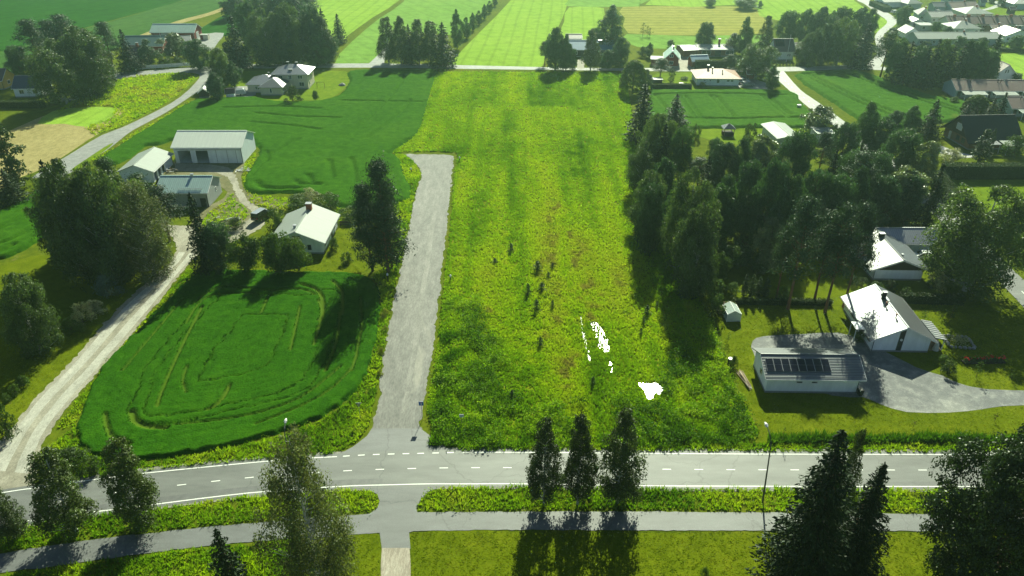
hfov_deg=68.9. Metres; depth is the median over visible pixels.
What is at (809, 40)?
birch tree
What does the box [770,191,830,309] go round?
pine tree
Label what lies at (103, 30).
pine tree
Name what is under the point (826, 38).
birch tree
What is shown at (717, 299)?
bush
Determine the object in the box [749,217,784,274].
maple tree
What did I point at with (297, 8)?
spruce tree
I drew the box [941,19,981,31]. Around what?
house
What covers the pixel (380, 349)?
bush
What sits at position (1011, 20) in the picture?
rowhouse
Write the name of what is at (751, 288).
thuja tree
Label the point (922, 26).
carport
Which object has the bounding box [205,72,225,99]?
leafy tree
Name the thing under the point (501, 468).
road
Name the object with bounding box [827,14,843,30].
leafy tree
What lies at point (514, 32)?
field
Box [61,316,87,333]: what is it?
bush
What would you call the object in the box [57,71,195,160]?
lane verge
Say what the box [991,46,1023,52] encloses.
hedge
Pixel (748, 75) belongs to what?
shed
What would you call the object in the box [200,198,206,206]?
door
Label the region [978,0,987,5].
shed
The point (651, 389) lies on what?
puddle
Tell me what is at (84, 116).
grass patch
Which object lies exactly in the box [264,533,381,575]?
lawn
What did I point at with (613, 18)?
leafy tree
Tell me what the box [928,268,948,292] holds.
bush
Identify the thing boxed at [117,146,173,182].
shed
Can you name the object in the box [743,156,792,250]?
leafy tree
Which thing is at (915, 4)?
house
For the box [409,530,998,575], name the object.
lawn
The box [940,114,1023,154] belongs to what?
house
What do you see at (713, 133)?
lawn
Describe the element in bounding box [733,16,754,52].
leafy tree
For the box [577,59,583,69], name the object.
drive
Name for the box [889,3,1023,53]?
lawn
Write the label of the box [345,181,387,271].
pine tree
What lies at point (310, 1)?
pine tree
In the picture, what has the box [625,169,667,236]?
birch tree
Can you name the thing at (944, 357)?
bush
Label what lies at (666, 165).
leafy tree
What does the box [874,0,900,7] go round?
house
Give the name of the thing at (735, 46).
birch tree
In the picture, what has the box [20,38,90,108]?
birch tree
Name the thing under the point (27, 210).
birch tree
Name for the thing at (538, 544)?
lawn grass
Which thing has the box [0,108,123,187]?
hay field
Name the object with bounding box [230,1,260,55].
leafy tree
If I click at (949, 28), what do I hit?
leafy tree
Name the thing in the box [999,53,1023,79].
field
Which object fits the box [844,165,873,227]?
leafy tree
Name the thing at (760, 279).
thuja tree
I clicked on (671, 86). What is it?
hedge
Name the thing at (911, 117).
leafy tree
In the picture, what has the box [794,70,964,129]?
barley field
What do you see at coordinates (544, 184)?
weeds
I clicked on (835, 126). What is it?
bush
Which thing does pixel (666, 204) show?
leafy tree
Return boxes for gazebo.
[721,123,735,135]
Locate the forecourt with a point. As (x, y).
(893, 382)
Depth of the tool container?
305.71 m
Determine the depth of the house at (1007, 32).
301.96 m
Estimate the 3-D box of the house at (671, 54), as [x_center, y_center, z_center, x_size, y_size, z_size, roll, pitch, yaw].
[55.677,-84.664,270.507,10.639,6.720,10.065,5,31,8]
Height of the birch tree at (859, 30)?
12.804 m
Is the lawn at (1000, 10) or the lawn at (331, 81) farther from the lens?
the lawn at (1000, 10)
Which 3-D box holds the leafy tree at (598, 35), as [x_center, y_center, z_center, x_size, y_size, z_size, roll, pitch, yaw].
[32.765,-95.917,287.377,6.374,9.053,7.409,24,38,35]
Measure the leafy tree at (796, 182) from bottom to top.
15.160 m
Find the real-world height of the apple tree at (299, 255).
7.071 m
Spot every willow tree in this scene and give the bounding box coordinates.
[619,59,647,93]
[960,94,990,114]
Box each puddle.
[580,316,589,359]
[590,321,609,351]
[639,383,662,398]
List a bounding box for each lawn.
[0,255,162,439]
[200,226,367,272]
[223,70,349,100]
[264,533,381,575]
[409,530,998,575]
[648,72,778,91]
[692,128,809,146]
[718,300,1023,446]
[720,251,971,304]
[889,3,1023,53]
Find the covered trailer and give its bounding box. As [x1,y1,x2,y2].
[235,88,246,95]
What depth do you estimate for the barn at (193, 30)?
305.71 m
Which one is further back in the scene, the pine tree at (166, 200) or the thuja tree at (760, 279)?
the pine tree at (166, 200)
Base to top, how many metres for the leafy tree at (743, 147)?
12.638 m
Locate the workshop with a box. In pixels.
[157,173,221,206]
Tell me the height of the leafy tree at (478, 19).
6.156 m
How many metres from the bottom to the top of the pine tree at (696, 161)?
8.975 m
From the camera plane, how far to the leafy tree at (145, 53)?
266.76 m
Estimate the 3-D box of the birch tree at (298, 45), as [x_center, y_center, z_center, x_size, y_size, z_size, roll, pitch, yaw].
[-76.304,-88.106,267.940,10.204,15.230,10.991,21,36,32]
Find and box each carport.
[810,127,835,142]
[908,16,923,26]
[914,22,932,30]
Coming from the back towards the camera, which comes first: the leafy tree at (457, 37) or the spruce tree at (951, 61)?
the leafy tree at (457, 37)
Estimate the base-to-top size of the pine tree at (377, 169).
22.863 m
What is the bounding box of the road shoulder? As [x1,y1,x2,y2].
[26,447,992,525]
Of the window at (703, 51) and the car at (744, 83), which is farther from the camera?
the window at (703, 51)
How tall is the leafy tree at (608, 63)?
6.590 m
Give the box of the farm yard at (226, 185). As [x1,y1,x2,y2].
[155,162,287,227]
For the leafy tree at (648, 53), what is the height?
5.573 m
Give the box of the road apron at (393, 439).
[342,428,451,452]
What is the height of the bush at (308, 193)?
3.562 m
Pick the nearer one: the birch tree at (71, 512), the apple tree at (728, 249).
the birch tree at (71, 512)
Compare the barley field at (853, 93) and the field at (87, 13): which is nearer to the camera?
the barley field at (853, 93)
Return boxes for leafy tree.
[2,45,37,74]
[137,39,161,64]
[177,38,210,69]
[199,220,238,275]
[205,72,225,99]
[218,0,242,18]
[221,42,231,62]
[223,60,243,87]
[229,46,249,65]
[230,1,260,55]
[243,0,265,17]
[252,35,277,65]
[255,0,292,27]
[262,30,296,64]
[281,0,310,21]
[296,4,326,64]
[301,29,334,65]
[313,37,339,63]
[450,9,465,48]
[460,17,471,37]
[469,12,476,30]
[475,10,482,23]
[481,4,487,18]
[486,0,492,12]
[542,27,568,70]
[559,34,574,70]
[569,49,577,68]
[591,27,602,39]
[597,4,625,45]
[599,49,614,68]
[611,37,631,67]
[631,181,667,255]
[644,42,653,56]
[644,69,652,86]
[650,155,676,202]
[654,189,684,246]
[666,40,674,46]
[666,125,694,187]
[694,21,716,43]
[702,0,716,6]
[704,137,723,167]
[707,142,740,188]
[708,183,740,246]
[709,174,740,241]
[721,54,737,70]
[727,136,753,185]
[733,0,759,8]
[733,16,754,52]
[735,158,764,232]
[737,50,756,72]
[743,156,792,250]
[760,150,774,167]
[763,65,780,89]
[765,127,818,188]
[772,10,799,37]
[775,173,808,242]
[795,8,816,41]
[799,168,831,238]
[808,6,829,34]
[818,121,861,169]
[818,172,858,243]
[823,6,853,43]
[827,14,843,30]
[835,149,870,196]
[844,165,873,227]
[850,7,874,44]
[853,101,882,152]
[863,8,880,34]
[864,115,898,161]
[870,151,893,195]
[870,173,906,226]
[873,128,923,174]
[882,37,908,80]
[884,172,926,225]
[887,110,905,124]
[892,5,913,26]
[900,105,921,132]
[906,44,933,82]
[916,423,1023,575]
[930,22,942,31]
[942,26,954,31]
[951,36,967,49]
[951,39,984,78]
[963,39,990,78]
[974,47,1002,78]
[978,37,990,48]
[997,0,1005,6]
[1005,35,1023,48]
[1012,73,1023,79]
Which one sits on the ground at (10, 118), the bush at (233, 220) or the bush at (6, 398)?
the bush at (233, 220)
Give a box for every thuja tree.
[741,274,749,296]
[748,274,758,297]
[754,277,763,296]
[761,277,771,296]
[971,129,993,162]
[984,129,996,154]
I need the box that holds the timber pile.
[735,369,751,389]
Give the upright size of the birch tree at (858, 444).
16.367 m
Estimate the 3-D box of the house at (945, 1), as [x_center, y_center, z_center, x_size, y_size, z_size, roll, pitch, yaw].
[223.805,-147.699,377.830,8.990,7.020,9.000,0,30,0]
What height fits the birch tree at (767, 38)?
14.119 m
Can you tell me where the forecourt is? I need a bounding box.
[751,333,1023,412]
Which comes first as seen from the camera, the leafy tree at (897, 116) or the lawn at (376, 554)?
the lawn at (376, 554)
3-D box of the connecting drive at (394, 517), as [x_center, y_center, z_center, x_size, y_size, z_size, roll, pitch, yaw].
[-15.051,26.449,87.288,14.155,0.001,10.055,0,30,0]
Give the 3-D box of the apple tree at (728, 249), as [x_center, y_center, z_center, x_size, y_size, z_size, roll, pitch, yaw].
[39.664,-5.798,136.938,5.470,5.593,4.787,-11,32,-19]
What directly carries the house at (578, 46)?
on the ground at (10, 118)
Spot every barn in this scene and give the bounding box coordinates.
[124,35,167,54]
[149,23,201,39]
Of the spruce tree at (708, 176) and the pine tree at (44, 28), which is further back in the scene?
the pine tree at (44, 28)
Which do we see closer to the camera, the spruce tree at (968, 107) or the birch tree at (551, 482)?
the birch tree at (551, 482)
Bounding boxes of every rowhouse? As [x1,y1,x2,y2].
[939,14,1023,29]
[942,79,1023,98]
[994,96,1023,118]
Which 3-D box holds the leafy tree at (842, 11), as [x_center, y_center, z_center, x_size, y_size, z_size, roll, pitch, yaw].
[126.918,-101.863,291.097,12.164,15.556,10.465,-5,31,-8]
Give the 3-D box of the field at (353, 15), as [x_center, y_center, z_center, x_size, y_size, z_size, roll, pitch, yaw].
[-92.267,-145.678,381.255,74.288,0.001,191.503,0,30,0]
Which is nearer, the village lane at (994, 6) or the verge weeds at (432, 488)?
the verge weeds at (432, 488)
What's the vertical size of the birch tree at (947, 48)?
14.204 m
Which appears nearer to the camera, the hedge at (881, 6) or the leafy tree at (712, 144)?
the leafy tree at (712, 144)
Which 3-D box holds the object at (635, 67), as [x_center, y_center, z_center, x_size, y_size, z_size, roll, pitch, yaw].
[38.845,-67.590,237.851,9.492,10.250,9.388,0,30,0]
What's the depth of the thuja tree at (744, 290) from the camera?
128.71 m
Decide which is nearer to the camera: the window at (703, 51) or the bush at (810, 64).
the bush at (810, 64)
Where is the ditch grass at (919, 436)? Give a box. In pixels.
[767,427,1021,442]
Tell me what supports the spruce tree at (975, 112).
on the ground at (10, 118)
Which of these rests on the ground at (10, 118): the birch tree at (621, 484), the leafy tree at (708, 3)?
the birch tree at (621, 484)
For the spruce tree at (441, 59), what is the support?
on the ground at (10, 118)
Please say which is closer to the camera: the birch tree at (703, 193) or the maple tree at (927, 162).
the birch tree at (703, 193)
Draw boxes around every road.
[2,449,1017,523]
[372,154,453,428]
[776,71,1023,306]
[857,0,895,66]
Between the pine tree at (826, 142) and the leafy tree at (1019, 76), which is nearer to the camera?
the pine tree at (826, 142)
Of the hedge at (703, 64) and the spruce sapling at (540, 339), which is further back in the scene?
the hedge at (703, 64)
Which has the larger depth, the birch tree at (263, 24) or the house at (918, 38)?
the house at (918, 38)
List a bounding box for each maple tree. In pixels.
[154,32,186,56]
[746,133,780,181]
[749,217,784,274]
[762,157,792,234]
[798,104,836,132]
[805,202,827,242]
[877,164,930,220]
[909,140,942,188]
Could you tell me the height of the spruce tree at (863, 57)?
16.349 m
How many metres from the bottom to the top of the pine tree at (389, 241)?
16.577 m
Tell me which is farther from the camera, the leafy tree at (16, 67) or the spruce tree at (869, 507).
the leafy tree at (16, 67)
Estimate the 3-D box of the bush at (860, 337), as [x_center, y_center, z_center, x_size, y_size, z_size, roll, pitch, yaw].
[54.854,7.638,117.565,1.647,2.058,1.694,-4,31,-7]
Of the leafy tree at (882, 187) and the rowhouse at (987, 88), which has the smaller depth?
the leafy tree at (882, 187)
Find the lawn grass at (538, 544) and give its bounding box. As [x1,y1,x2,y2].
[0,234,1023,575]
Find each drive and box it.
[226,86,255,96]
[362,487,438,548]
[381,548,410,575]
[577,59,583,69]
[664,56,691,70]
[738,80,773,88]
[938,146,971,157]
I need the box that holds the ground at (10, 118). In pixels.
[0,0,1023,575]
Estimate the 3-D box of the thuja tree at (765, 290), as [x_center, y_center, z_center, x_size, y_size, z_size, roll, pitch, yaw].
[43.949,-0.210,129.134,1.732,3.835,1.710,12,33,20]
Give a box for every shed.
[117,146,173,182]
[197,85,209,97]
[565,34,582,39]
[651,77,662,83]
[688,54,709,67]
[745,70,754,79]
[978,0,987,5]
[1006,6,1016,13]
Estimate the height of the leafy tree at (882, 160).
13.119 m
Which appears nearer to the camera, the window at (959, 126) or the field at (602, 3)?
the window at (959, 126)
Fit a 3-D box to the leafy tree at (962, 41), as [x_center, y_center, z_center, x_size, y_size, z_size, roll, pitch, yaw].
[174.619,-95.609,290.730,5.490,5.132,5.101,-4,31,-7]
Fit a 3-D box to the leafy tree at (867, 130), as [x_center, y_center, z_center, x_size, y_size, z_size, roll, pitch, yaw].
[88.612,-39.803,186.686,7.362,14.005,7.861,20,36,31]
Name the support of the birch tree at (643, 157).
on the meadow
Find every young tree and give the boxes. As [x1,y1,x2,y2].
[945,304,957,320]
[972,362,984,376]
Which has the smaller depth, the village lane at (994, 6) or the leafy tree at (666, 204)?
the leafy tree at (666, 204)
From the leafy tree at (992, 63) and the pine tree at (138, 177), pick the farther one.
the leafy tree at (992, 63)
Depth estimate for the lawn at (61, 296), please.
122.82 m
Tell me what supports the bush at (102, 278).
on the lawn at (61, 296)
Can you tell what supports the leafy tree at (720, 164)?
on the ground at (10, 118)
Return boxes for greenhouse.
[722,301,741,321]
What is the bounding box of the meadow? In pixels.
[399,72,756,447]
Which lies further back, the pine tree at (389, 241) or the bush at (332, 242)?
the bush at (332, 242)
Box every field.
[0,0,181,51]
[0,0,227,72]
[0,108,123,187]
[0,189,42,259]
[76,269,380,460]
[104,69,438,207]
[201,5,266,35]
[299,0,398,43]
[335,0,491,62]
[451,0,567,66]
[560,7,604,39]
[565,0,647,7]
[619,6,766,34]
[624,34,763,49]
[646,0,886,32]
[647,89,815,128]
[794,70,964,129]
[954,179,1023,223]
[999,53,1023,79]
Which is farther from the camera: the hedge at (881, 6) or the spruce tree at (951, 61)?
the hedge at (881, 6)
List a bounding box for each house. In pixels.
[0,68,15,89]
[11,74,50,97]
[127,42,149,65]
[245,72,272,92]
[258,74,288,94]
[270,61,314,88]
[273,202,340,253]
[569,40,614,56]
[650,45,680,66]
[690,65,741,85]
[694,38,733,56]
[761,121,802,148]
[768,38,794,59]
[840,284,946,351]
[851,228,927,279]
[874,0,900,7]
[900,0,923,8]
[907,30,1002,45]
[913,6,927,20]
[940,0,963,2]
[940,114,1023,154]
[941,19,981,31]
[945,0,979,10]
[952,4,993,14]
[983,22,1005,31]
[991,25,1023,42]
[996,61,1015,78]
[1001,0,1023,9]
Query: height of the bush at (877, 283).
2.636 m
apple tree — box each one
[226,230,262,273]
[257,230,295,274]
[284,235,312,271]
[312,90,318,99]
[710,250,732,283]
[715,244,741,270]
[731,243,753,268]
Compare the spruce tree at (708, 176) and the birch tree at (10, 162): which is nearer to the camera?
the spruce tree at (708, 176)
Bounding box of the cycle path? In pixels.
[0,511,947,572]
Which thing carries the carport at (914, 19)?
on the lawn at (1000, 10)
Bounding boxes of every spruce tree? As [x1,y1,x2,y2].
[0,169,32,208]
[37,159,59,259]
[115,29,145,74]
[185,193,222,275]
[207,528,247,575]
[222,16,253,71]
[291,0,302,21]
[319,8,337,53]
[332,14,347,44]
[399,24,419,65]
[427,22,457,69]
[623,83,654,145]
[653,123,672,175]
[662,94,690,129]
[697,156,713,200]
[744,429,860,575]
[823,462,892,575]
[827,149,838,202]
[847,22,874,70]
[885,41,918,86]
[906,48,936,90]
[909,164,945,226]
[915,99,944,139]
[925,39,942,87]
[934,45,958,87]
[946,43,967,79]
[956,103,974,116]
[972,107,978,114]
[981,98,997,114]
[986,34,1001,78]
[994,92,1008,113]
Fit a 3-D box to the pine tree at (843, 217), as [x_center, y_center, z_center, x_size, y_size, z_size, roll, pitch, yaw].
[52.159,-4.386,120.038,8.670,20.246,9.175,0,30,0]
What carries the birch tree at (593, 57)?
on the ground at (10, 118)
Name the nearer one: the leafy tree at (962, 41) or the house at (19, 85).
the house at (19, 85)
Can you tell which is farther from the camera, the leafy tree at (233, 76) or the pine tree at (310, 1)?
the pine tree at (310, 1)
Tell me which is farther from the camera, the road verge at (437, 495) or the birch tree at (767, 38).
the birch tree at (767, 38)
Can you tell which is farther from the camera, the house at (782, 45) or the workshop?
the house at (782, 45)
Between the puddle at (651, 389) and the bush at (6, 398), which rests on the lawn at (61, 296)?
the bush at (6, 398)
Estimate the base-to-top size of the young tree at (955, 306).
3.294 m
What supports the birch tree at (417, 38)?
on the ground at (10, 118)
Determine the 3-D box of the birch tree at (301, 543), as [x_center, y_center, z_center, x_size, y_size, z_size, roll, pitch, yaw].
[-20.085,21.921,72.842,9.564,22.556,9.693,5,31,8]
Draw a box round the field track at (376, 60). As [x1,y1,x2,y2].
[369,52,384,64]
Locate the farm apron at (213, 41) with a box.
[198,33,223,49]
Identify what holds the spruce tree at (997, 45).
on the ground at (10, 118)
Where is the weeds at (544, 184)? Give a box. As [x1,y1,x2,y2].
[428,79,673,316]
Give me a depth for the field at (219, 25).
329.66 m
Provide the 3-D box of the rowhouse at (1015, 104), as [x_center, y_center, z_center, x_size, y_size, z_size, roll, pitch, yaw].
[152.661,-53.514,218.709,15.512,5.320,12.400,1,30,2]
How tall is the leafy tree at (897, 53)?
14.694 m
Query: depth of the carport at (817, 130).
199.13 m
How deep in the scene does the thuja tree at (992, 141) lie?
187.08 m
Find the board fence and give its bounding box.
[131,63,191,68]
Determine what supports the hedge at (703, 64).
on the lawn at (677, 77)
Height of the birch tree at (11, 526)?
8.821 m
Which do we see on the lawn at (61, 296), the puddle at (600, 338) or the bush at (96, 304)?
the bush at (96, 304)
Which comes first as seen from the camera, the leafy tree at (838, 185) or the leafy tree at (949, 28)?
the leafy tree at (838, 185)
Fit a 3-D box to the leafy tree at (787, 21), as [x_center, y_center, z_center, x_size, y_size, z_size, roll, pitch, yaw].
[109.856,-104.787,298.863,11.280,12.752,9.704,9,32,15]
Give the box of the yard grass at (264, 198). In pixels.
[201,153,341,226]
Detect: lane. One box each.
[0,224,198,489]
[35,63,885,177]
[175,163,264,245]
[983,1,1000,9]
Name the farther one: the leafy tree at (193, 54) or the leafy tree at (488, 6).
the leafy tree at (488, 6)
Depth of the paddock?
233.88 m
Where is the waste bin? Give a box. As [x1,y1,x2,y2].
[857,387,863,395]
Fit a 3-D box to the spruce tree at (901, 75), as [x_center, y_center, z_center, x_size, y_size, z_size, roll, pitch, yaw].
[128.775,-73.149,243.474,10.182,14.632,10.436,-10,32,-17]
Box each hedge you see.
[0,99,46,108]
[650,83,691,88]
[694,59,726,68]
[732,297,833,305]
[869,1,891,11]
[889,26,900,32]
[898,291,965,305]
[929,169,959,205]
[940,161,1023,179]
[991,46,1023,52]
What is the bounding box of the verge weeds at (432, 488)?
[6,152,982,575]
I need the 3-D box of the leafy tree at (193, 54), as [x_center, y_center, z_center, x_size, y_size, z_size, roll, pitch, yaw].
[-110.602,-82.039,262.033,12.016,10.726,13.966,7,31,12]
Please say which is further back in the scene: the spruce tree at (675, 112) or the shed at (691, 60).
the shed at (691, 60)
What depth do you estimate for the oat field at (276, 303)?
112.11 m
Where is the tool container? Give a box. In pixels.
[200,34,209,39]
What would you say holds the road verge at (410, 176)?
on the ground at (10, 118)
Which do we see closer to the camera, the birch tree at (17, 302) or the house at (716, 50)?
the birch tree at (17, 302)
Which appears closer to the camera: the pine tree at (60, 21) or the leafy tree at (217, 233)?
the leafy tree at (217, 233)
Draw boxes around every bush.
[0,403,21,441]
[1,393,11,404]
[7,383,19,397]
[15,374,30,386]
[56,444,90,472]
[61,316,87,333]
[70,301,96,325]
[72,454,102,478]
[85,299,107,316]
[91,273,124,298]
[155,53,175,65]
[173,56,182,64]
[219,221,232,237]
[226,216,247,231]
[264,207,284,234]
[283,84,303,102]
[286,193,308,209]
[298,187,322,205]
[312,191,340,210]
[329,237,337,250]
[337,206,356,221]
[340,252,352,264]
[377,347,384,354]
[380,307,390,314]
[636,46,646,56]
[692,123,701,138]
[699,567,709,575]
[705,279,725,299]
[705,290,726,318]
[725,281,740,296]
[729,354,738,368]
[742,122,757,142]
[795,53,805,62]
[805,52,817,67]
[831,123,839,134]
[846,276,857,286]
[855,331,864,342]
[856,277,868,287]
[870,280,884,287]
[884,279,897,292]
[902,286,911,292]
[913,117,922,133]
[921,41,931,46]
[924,280,934,289]
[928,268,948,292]
[938,148,968,162]
[938,354,949,364]
[940,359,957,375]
[950,96,959,101]
[1000,134,1023,158]
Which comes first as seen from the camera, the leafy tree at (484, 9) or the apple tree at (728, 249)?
the apple tree at (728, 249)
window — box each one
[702,50,710,53]
[956,122,962,130]
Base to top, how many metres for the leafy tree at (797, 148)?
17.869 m
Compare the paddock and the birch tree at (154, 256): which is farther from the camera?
the paddock
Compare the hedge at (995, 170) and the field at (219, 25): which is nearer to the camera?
the hedge at (995, 170)
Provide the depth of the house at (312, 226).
145.96 m
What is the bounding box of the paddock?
[38,72,198,133]
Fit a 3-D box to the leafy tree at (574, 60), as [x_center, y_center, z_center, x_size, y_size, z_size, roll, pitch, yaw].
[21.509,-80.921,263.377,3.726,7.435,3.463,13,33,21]
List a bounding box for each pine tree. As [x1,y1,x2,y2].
[7,18,50,61]
[25,19,62,52]
[45,13,87,60]
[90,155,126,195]
[93,21,120,69]
[121,170,162,227]
[143,184,189,241]
[304,0,321,8]
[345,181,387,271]
[347,154,417,272]
[366,189,404,267]
[538,41,546,64]
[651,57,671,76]
[678,155,719,186]
[766,221,798,297]
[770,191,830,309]
[801,209,847,298]
[809,200,869,312]
[811,129,837,173]
[834,199,885,307]
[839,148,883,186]
[869,30,903,76]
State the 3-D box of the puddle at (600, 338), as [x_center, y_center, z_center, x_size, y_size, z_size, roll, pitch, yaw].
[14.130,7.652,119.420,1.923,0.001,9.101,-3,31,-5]
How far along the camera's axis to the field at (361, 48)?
347.49 m
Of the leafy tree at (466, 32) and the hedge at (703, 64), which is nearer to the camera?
the hedge at (703, 64)
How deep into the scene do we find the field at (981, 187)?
173.14 m
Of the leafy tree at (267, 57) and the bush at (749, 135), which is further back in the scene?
the leafy tree at (267, 57)
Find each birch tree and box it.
[0,122,29,188]
[0,272,63,359]
[0,490,28,545]
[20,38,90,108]
[21,175,72,274]
[24,445,101,547]
[26,157,113,292]
[48,160,133,288]
[56,24,116,97]
[89,36,119,89]
[96,436,161,536]
[100,172,149,261]
[111,179,177,287]
[205,47,234,84]
[243,6,286,65]
[249,421,361,575]
[269,0,303,63]
[287,21,314,63]
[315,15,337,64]
[375,16,398,62]
[387,16,413,63]
[407,19,428,63]
[420,20,439,61]
[524,417,567,511]
[560,412,600,507]
[579,28,602,70]
[592,405,647,511]
[623,141,655,193]
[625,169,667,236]
[633,112,678,166]
[657,166,722,270]
[671,200,723,301]
[723,33,742,53]
[735,41,781,81]
[754,15,773,50]
[795,32,817,61]
[811,23,840,65]
[827,16,859,65]
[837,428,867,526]
[848,26,870,61]
[913,183,1023,304]
[929,234,956,276]
[934,39,956,81]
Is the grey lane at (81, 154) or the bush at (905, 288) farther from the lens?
the grey lane at (81, 154)
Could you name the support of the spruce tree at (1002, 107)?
on the ground at (10, 118)
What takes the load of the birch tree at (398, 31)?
on the ground at (10, 118)
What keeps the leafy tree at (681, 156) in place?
on the ground at (10, 118)
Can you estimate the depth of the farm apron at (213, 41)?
305.21 m
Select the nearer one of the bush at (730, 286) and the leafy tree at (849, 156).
the bush at (730, 286)
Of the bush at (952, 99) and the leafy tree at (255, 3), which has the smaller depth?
the bush at (952, 99)
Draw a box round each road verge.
[0,483,968,551]
[2,539,294,575]
[372,151,421,302]
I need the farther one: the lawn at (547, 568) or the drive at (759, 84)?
the drive at (759, 84)
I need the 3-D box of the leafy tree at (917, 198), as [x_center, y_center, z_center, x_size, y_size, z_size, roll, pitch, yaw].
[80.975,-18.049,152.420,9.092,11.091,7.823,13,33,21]
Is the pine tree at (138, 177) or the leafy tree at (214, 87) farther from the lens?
the leafy tree at (214, 87)
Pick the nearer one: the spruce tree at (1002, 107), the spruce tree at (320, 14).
the spruce tree at (1002, 107)
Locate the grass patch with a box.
[37,107,114,126]
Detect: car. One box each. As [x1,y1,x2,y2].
[740,81,754,86]
[914,249,931,258]
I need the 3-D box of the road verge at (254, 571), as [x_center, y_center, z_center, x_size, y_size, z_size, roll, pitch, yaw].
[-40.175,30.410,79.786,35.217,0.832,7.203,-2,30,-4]
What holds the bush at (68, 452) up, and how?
on the ground at (10, 118)
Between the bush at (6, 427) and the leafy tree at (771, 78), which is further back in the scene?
the leafy tree at (771, 78)
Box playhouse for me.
[224,88,235,96]
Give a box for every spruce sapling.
[507,243,513,252]
[525,283,532,295]
[531,299,539,310]
[532,260,541,271]
[537,337,543,346]
[538,282,544,291]
[643,305,652,315]
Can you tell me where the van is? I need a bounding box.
[250,207,269,221]
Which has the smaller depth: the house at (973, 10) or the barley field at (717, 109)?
the barley field at (717, 109)
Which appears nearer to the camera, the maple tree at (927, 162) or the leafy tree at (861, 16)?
the maple tree at (927, 162)
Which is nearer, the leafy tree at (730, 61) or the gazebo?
the gazebo
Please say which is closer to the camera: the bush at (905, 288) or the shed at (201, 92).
the bush at (905, 288)
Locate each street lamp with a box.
[284,418,293,482]
[762,422,771,501]
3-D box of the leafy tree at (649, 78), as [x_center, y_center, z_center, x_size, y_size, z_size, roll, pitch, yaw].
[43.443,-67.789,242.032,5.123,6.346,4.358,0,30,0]
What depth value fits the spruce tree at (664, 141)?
168.62 m
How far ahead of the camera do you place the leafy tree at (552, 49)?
258.55 m
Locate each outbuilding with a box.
[181,35,191,44]
[676,45,697,56]
[923,11,952,22]
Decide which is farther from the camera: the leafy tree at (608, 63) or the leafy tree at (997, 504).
the leafy tree at (608, 63)
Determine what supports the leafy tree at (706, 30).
on the ground at (10, 118)
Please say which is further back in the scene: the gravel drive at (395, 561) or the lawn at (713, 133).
the lawn at (713, 133)
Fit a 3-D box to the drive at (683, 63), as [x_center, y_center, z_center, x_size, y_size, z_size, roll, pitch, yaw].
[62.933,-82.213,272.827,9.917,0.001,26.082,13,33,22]
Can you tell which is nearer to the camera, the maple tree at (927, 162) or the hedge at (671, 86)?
the maple tree at (927, 162)
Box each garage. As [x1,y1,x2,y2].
[752,348,866,392]
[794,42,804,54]
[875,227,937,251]
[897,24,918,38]
[927,2,946,10]
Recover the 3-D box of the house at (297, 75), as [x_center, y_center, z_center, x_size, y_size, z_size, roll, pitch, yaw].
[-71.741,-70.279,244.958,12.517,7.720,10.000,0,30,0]
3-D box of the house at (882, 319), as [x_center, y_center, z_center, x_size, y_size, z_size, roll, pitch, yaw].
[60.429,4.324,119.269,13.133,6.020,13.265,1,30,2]
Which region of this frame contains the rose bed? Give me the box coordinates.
[961,355,1006,363]
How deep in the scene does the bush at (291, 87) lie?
228.57 m
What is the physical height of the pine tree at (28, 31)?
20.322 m
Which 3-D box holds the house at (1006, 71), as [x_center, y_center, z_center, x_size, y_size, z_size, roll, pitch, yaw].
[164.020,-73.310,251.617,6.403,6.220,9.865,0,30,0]
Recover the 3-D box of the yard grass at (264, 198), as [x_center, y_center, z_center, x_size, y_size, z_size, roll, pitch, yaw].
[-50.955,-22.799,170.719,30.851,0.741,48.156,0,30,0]
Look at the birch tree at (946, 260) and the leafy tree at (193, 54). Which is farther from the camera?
the leafy tree at (193, 54)
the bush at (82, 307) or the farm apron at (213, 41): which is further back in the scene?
the farm apron at (213, 41)
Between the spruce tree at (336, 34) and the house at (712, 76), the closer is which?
the house at (712, 76)
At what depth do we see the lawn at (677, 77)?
251.05 m
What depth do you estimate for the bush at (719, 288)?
128.72 m
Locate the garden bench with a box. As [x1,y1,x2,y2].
[340,221,350,225]
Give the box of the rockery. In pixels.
[943,333,976,349]
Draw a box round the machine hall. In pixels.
[170,130,255,162]
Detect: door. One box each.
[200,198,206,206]
[715,51,720,55]
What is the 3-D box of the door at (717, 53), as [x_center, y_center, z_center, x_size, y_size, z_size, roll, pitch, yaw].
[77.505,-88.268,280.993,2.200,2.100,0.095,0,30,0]
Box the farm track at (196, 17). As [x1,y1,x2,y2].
[141,8,225,34]
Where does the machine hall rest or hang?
on the ground at (10, 118)

